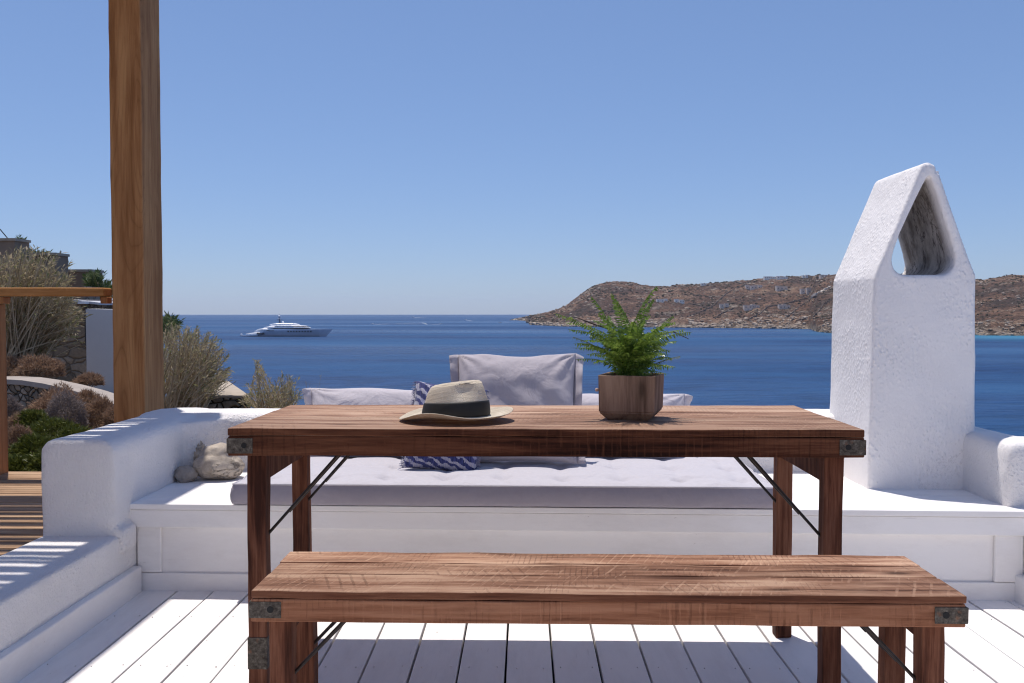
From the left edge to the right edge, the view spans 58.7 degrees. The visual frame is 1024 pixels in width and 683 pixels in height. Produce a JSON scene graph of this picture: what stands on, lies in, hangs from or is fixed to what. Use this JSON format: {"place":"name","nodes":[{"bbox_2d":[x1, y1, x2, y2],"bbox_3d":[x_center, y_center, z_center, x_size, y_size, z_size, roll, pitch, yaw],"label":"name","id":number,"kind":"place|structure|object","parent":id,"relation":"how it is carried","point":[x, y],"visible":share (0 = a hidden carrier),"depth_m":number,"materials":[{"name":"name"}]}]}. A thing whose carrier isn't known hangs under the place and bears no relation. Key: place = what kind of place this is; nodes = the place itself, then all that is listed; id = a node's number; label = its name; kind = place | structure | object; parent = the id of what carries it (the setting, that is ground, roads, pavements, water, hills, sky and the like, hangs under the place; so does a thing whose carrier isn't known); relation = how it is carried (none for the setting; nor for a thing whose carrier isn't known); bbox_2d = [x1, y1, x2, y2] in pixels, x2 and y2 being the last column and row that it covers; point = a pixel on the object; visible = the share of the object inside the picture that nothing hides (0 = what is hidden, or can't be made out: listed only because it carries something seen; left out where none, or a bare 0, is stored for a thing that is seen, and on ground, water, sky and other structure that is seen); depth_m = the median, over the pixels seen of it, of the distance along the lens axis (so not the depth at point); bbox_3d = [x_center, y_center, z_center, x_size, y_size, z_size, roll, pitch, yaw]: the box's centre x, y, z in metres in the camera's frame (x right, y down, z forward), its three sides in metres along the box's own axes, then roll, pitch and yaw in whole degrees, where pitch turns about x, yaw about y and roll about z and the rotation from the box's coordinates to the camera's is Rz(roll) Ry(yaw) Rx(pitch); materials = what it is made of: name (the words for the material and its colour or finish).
{"place":"outdoors","nodes":[
{"label":"outdoors","id":0,"kind":"place"},
{"bbox_2d":[408,623,602,682],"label":"deck base","id":1,"kind":"object","parent":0,"point":[507,654],"depth_m":3.00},
{"bbox_2d":[18,590,1023,682],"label":"deck","id":2,"kind":"structure","parent":1,"relation":"on","point":[150,636],"depth_m":2.90,"materials":[{"name":"white wood"}]},
{"bbox_2d":[227,405,865,682],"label":"table","id":3,"kind":"object","parent":2,"relation":"on","point":[786,438],"visible":0.88,"depth_m":2.53,"materials":[{"name":"brown wood"}]},
{"bbox_2d":[399,380,512,420],"bbox_3d":[-0.164,0.170,2.674,0.336,0.116,0.288,0,2,1],"label":"hat","id":4,"kind":"object","parent":3,"relation":"on","point":[467,400],"visible":1,"depth_m":2.61,"materials":[{"name":"wicker"}]},
{"bbox_2d":[595,372,663,420],"bbox_3d":[0.353,0.164,2.740,0.182,0.134,0.172,1,2,18],"label":"plant pot","id":5,"kind":"object","parent":3,"relation":"on","point":[639,398],"visible":1,"depth_m":2.66,"materials":[{"name":"brown wood"}]},
{"bbox_2d":[556,287,689,375],"bbox_3d":[0.339,-0.023,2.713,0.424,0.285,0.263,0,2,1],"label":"fern","id":6,"kind":"object","parent":5,"relation":"on","point":[630,353],"visible":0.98,"depth_m":2.71,"materials":[{"name":"green plant"}]},
{"bbox_2d":[248,552,968,682],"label":"bench","id":7,"kind":"object","parent":2,"relation":"on","point":[296,597],"visible":1,"depth_m":2.08,"materials":[{"name":"brown wood"}]},
{"bbox_2d":[0,0,1023,314],"label":"sky","id":8,"kind":"structure","parent":0,"point":[319,157],"materials":[{"name":"blue"}]},
{"bbox_2d":[163,315,1023,435],"bbox_3d":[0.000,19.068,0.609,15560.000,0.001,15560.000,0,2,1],"label":"sea","id":9,"kind":"structure","parent":0,"point":[726,366],"depth_m":403.31,"materials":[{"name":"liquid"}]},
{"bbox_2d":[241,315,331,335],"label":"yacht","id":10,"kind":"object","parent":9,"relation":"on","point":[284,329],"visible":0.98,"depth_m":721.18,"materials":[{"name":"white metal"}]},
{"bbox_2d":[519,274,1023,335],"bbox_3d":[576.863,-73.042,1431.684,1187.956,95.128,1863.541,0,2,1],"label":"hills","id":11,"kind":"structure","parent":0,"point":[1004,309],"depth_m":1386.44,"materials":[{"name":"brown soil"}]},
{"bbox_2d":[656,299,667,302],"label":"house","id":12,"kind":"structure","parent":11,"relation":"on","point":[661,300],"depth_m":1522.01,"materials":[{"name":"white paint"}]},
{"bbox_2d":[674,299,683,303],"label":"house","id":13,"kind":"structure","parent":11,"relation":"on","point":[679,301],"depth_m":1491.64,"materials":[{"name":"white paint"}]},
{"bbox_2d":[687,282,748,316],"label":"field wall","id":14,"kind":"structure","parent":11,"relation":"on","point":[716,302],"depth_m":1470.42,"materials":[{"name":"stone"}]},
{"bbox_2d":[719,303,728,308],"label":"house","id":15,"kind":"structure","parent":11,"relation":"on","point":[724,305],"depth_m":1446.72,"materials":[{"name":"stone"}]},
{"bbox_2d":[743,304,759,310],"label":"house","id":16,"kind":"structure","parent":11,"relation":"on","point":[749,307],"depth_m":1396.15,"materials":[{"name":"stone"}]},
{"bbox_2d":[745,285,761,289],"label":"house","id":17,"kind":"structure","parent":11,"relation":"on","point":[751,287],"depth_m":1665.46,"materials":[{"name":"stone"}]},
{"bbox_2d":[511,273,1023,321],"bbox_3d":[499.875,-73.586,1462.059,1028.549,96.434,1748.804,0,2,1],"label":"hill bushes","id":18,"kind":"object","parent":11,"relation":"on","point":[656,315],"visible":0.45,"depth_m":1470.14,"materials":[{"name":"brown plant"}]},
{"bbox_2d":[513,274,1023,335],"bbox_3d":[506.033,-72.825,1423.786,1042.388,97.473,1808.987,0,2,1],"label":"hill boulders","id":19,"kind":"object","parent":11,"relation":"on","point":[691,321],"visible":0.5,"depth_m":1143.63,"materials":[{"name":"brown stone"}]},
{"bbox_2d":[763,276,787,279],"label":"house","id":20,"kind":"structure","parent":11,"relation":"on","point":[771,277],"depth_m":1773.02,"materials":[{"name":"white paint"}]},
{"bbox_2d":[748,297,811,318],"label":"field wall","id":21,"kind":"structure","parent":11,"relation":"on","point":[776,305],"depth_m":1400.66,"materials":[{"name":"stone"}]},
{"bbox_2d":[775,286,786,290],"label":"house","id":22,"kind":"structure","parent":11,"relation":"on","point":[778,288],"depth_m":1595.67,"materials":[{"name":"stone"}]},
{"bbox_2d":[777,304,789,308],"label":"house","id":23,"kind":"structure","parent":11,"relation":"on","point":[782,306],"depth_m":1385.09,"materials":[{"name":"stone"}]},
{"bbox_2d":[800,288,810,294],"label":"house","id":24,"kind":"structure","parent":11,"relation":"on","point":[807,291],"depth_m":1535.57,"materials":[{"name":"stone"}]},
{"bbox_2d":[811,286,830,297],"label":"road","id":25,"kind":"structure","parent":0,"point":[815,294],"depth_m":1331.19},
{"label":"ground","id":26,"kind":"structure","parent":0,"visible":0},
{"bbox_2d":[7,393,23,418],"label":"bush","id":27,"kind":"object","parent":26,"relation":"on","point":[13,405],"visible":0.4,"depth_m":11.66,"materials":[{"name":"plant"}]},
{"bbox_2d":[6,353,25,375],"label":"bush","id":28,"kind":"object","parent":26,"relation":"on","point":[10,360],"visible":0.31,"depth_m":18.67,"materials":[{"name":"brown plant"}]},
{"bbox_2d":[8,453,26,471],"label":"succulent","id":29,"kind":"object","parent":26,"relation":"on","point":[16,463],"visible":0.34,"depth_m":7.80,"materials":[{"name":"green plant"}]},
{"bbox_2d":[7,409,31,430],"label":"bush","id":30,"kind":"object","parent":26,"relation":"on","point":[10,422],"visible":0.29,"depth_m":10.62,"materials":[{"name":"brown plant"}]},
{"bbox_2d":[8,422,31,448],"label":"bush","id":31,"kind":"object","parent":26,"relation":"on","point":[16,431],"visible":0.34,"depth_m":9.24,"materials":[{"name":"brown plant"}]},
{"bbox_2d":[8,431,53,456],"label":"succulent","id":32,"kind":"object","parent":26,"relation":"on","point":[31,443],"visible":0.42,"depth_m":8.39,"materials":[{"name":"green plant"}]},
{"bbox_2d":[13,408,50,426],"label":"succulent","id":33,"kind":"object","parent":26,"relation":"on","point":[29,415],"visible":0.58,"depth_m":10.60,"materials":[{"name":"green plant"}]},
{"bbox_2d":[23,447,42,471],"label":"succulent","id":34,"kind":"object","parent":26,"relation":"on","point":[33,463],"visible":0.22,"depth_m":7.73,"materials":[{"name":"green plant"}]},
{"bbox_2d":[9,353,66,377],"bbox_3d":[-9.527,0.530,18.364,1.053,0.661,1.027,0,2,1],"label":"bush","id":35,"kind":"object","parent":26,"relation":"on","point":[53,367],"visible":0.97,"depth_m":18.17,"materials":[{"name":"brown plant"}]},
{"bbox_2d":[0,244,92,376],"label":"bush","id":36,"kind":"object","parent":26,"relation":"on","point":[36,326],"visible":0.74,"depth_m":19.39,"materials":[{"name":"green plant"}]},
{"bbox_2d":[0,238,103,299],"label":"stone house","id":37,"kind":"structure","parent":26,"relation":"on","point":[9,244],"depth_m":30.91,"materials":[{"name":"grey stone"}]},
{"bbox_2d":[16,234,52,261],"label":"bush","id":38,"kind":"object","parent":37,"relation":"on","point":[35,249],"visible":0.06,"depth_m":31.55,"materials":[{"name":"green plant"}]},
{"bbox_2d":[26,415,83,436],"bbox_3d":[-4.884,0.997,9.698,0.728,0.471,0.777,0,2,1],"label":"succulent","id":39,"kind":"object","parent":26,"relation":"on","point":[51,427],"visible":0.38,"depth_m":9.61,"materials":[{"name":"green plant"}]},
{"bbox_2d":[26,381,87,420],"bbox_3d":[-6.137,0.862,12.307,0.817,0.674,0.849,0,2,1],"label":"bush","id":40,"kind":"object","parent":26,"relation":"on","point":[42,401],"visible":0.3,"depth_m":12.21,"materials":[{"name":"brown plant"}]},
{"bbox_2d":[7,376,113,418],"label":"retaining wall","id":41,"kind":"structure","parent":26,"relation":"on","point":[24,389],"depth_m":17.01,"materials":[{"name":"stone"}]},
{"bbox_2d":[45,387,90,426],"bbox_3d":[-5.461,0.858,11.117,0.604,0.668,0.586,0,2,1],"label":"bush","id":42,"kind":"object","parent":26,"relation":"on","point":[72,403],"visible":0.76,"depth_m":11.04,"materials":[{"name":"grey plant"}]},
{"bbox_2d":[0,528,141,682],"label":"wall","id":43,"kind":"structure","parent":26,"relation":"on","point":[58,594],"depth_m":2.99,"materials":[{"name":"white paint"}]},
{"bbox_2d":[50,424,92,438],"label":"succulent","id":44,"kind":"object","parent":26,"relation":"on","point":[67,432],"visible":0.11,"depth_m":9.04,"materials":[{"name":"green plant"}]},
{"bbox_2d":[38,299,112,381],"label":"stone wall","id":45,"kind":"structure","parent":26,"relation":"on","point":[75,360],"depth_m":24.18,"materials":[{"name":"stone"}]},
{"bbox_2d":[73,299,111,345],"bbox_3d":[-11.126,-0.527,24.892,0.690,1.221,2.500,0,2,1],"label":"awning","id":46,"kind":"object","parent":45,"relation":"attached to","point":[88,302],"visible":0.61,"depth_m":23.95,"materials":[{"name":"white"}]},
{"bbox_2d":[70,370,105,386],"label":"bush","id":47,"kind":"object","parent":26,"relation":"on","point":[85,378],"visible":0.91,"depth_m":17.02,"materials":[{"name":"brown plant"}]},
{"bbox_2d":[76,387,101,407],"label":"bush","id":48,"kind":"object","parent":26,"relation":"on","point":[85,394],"visible":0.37,"depth_m":13.04,"materials":[{"name":"brown plant"}]},
{"bbox_2d":[81,268,111,296],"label":"bush","id":49,"kind":"object","parent":26,"relation":"on","point":[91,279],"visible":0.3,"depth_m":29.41,"materials":[{"name":"green plant"}]},
{"bbox_2d":[80,393,113,428],"bbox_3d":[-5.273,0.949,11.699,0.562,0.598,0.565,0,2,1],"label":"bush","id":50,"kind":"object","parent":26,"relation":"on","point":[93,408],"visible":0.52,"depth_m":11.60,"materials":[{"name":"brown plant"}]},
{"bbox_2d":[86,309,113,392],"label":"garden wall","id":51,"kind":"structure","parent":26,"relation":"on","point":[99,340],"depth_m":22.70,"materials":[{"name":"white paint"}]},
{"bbox_2d":[101,405,113,426],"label":"bush","id":52,"kind":"object","parent":26,"relation":"on","point":[108,416],"visible":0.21,"depth_m":11.15,"materials":[{"name":"brown plant"}]},
{"bbox_2d":[108,0,163,422],"bbox_3d":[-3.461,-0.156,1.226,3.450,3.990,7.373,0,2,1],"label":"wooden post","id":53,"kind":"object","parent":26,"relation":"on","point":[135,150],"visible":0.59,"depth_m":4.64,"materials":[{"name":"brown wood"}]},
{"bbox_2d":[163,311,184,345],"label":"bush","id":54,"kind":"object","parent":26,"relation":"on","point":[167,318],"visible":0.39,"depth_m":16.42,"materials":[{"name":"green plant"}]},
{"bbox_2d":[163,321,234,408],"bbox_3d":[-4.134,0.456,11.497,1.298,1.441,3.035,-1,2,-20],"label":"bush","id":55,"kind":"object","parent":26,"relation":"on","point":[191,379],"visible":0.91,"depth_m":10.87,"materials":[{"name":"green plant"}]},
{"bbox_2d":[207,381,249,408],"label":"stone wall","id":56,"kind":"structure","parent":26,"relation":"on","point":[231,396],"depth_m":12.10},
{"bbox_2d":[239,358,301,407],"bbox_3d":[-2.276,0.517,8.657,0.657,0.767,1.284,0,2,-11],"label":"bush","id":57,"kind":"object","parent":26,"relation":"on","point":[273,398],"visible":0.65,"depth_m":8.45,"materials":[{"name":"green plant"}]},
{"bbox_2d":[41,408,1023,553],"bbox_3d":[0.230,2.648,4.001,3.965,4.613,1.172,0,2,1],"label":"parapet wall","id":58,"kind":"structure","parent":26,"relation":"on","point":[97,481],"depth_m":3.49,"materials":[{"name":"white paint"}]},
{"bbox_2d":[130,471,1023,601],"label":"built in bench","id":59,"kind":"object","parent":26,"relation":"on","point":[191,536],"visible":0.23,"depth_m":3.47,"materials":[{"name":"white paint"}]},
{"bbox_2d":[174,465,197,482],"bbox_3d":[-1.418,0.575,3.969,0.099,0.073,0.095,0,2,1],"label":"stone","id":60,"kind":"object","parent":59,"relation":"on","point":[185,473],"visible":1,"depth_m":3.94,"materials":[{"name":"grey stone"}]},
{"bbox_2d":[193,440,205,459],"bbox_3d":[-1.422,0.525,4.128,0.100,0.164,0.085,0,2,1],"label":"stone","id":61,"kind":"object","parent":59,"relation":"on","point":[198,448],"visible":0.26,"depth_m":4.10,"materials":[{"name":"grey stone"}]},
{"bbox_2d":[193,442,244,478],"bbox_3d":[-1.295,0.529,4.028,0.212,0.160,0.176,0,2,1],"label":"stone","id":62,"kind":"object","parent":59,"relation":"on","point":[215,461],"visible":0.91,"depth_m":3.97,"materials":[{"name":"beige stone"}]},
{"bbox_2d":[230,456,772,508],"bbox_3d":[-0.031,0.562,3.791,2.079,0.100,0.785,0,2,1],"label":"mattress","id":63,"kind":"object","parent":59,"relation":"on","point":[702,482],"visible":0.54,"depth_m":3.46,"materials":[{"name":"fabric"}]},
{"bbox_2d":[302,388,414,456],"bbox_3d":[-0.546,0.369,4.107,0.826,0.314,0.199,0,2,1],"label":"back cushion","id":64,"kind":"object","parent":63,"relation":"on","point":[351,396],"visible":0.18,"depth_m":4.09,"materials":[{"name":"fabric"}]},
{"bbox_2d":[399,381,490,470],"bbox_3d":[-0.274,0.361,3.745,0.374,0.389,0.199,0,2,1],"label":"pillow","id":65,"kind":"object","parent":63,"relation":"on","point":[445,463],"visible":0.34,"depth_m":3.67,"materials":[{"name":"blue fabric"}]},
{"bbox_2d":[449,353,585,463],"bbox_3d":[0.018,0.285,3.897,0.590,0.462,0.259,0,2,1],"label":"pillow","id":66,"kind":"object","parent":63,"relation":"on","point":[556,379],"visible":0.5,"depth_m":3.87,"materials":[{"name":"fabric"}]},
{"bbox_2d":[582,394,692,457],"bbox_3d":[0.439,0.383,4.089,0.762,0.294,0.186,0,2,1],"label":"back cushion","id":67,"kind":"object","parent":63,"relation":"on","point":[668,399],"visible":0.12,"depth_m":4.08,"materials":[{"name":"fabric"}]},
{"bbox_2d":[830,163,974,488],"bbox_3d":[1.702,0.252,4.033,0.458,1.999,0.514,0,2,1],"label":"chimney","id":68,"kind":"object","parent":59,"relation":"on","point":[902,394],"visible":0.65,"depth_m":3.78,"materials":[{"name":"paint"}]},
{"bbox_2d":[1014,537,1023,605],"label":"wall","id":69,"kind":"structure","parent":26,"relation":"on","point":[1019,589],"depth_m":3.38,"materials":[{"name":"white paint"}]},
{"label":"walkway base","id":70,"kind":"structure","parent":26,"relation":"on","visible":0},
{"bbox_2d":[0,472,42,555],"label":"walkway","id":71,"kind":"structure","parent":70,"relation":"on","point":[21,516],"depth_m":3.90,"materials":[{"name":"brown wood"}]},
{"bbox_2d":[0,288,111,474],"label":"railing","id":72,"kind":"object","parent":71,"relation":"on","point":[6,294],"visible":0.92,"depth_m":4.73,"materials":[{"name":"brown wood"}]}
]}

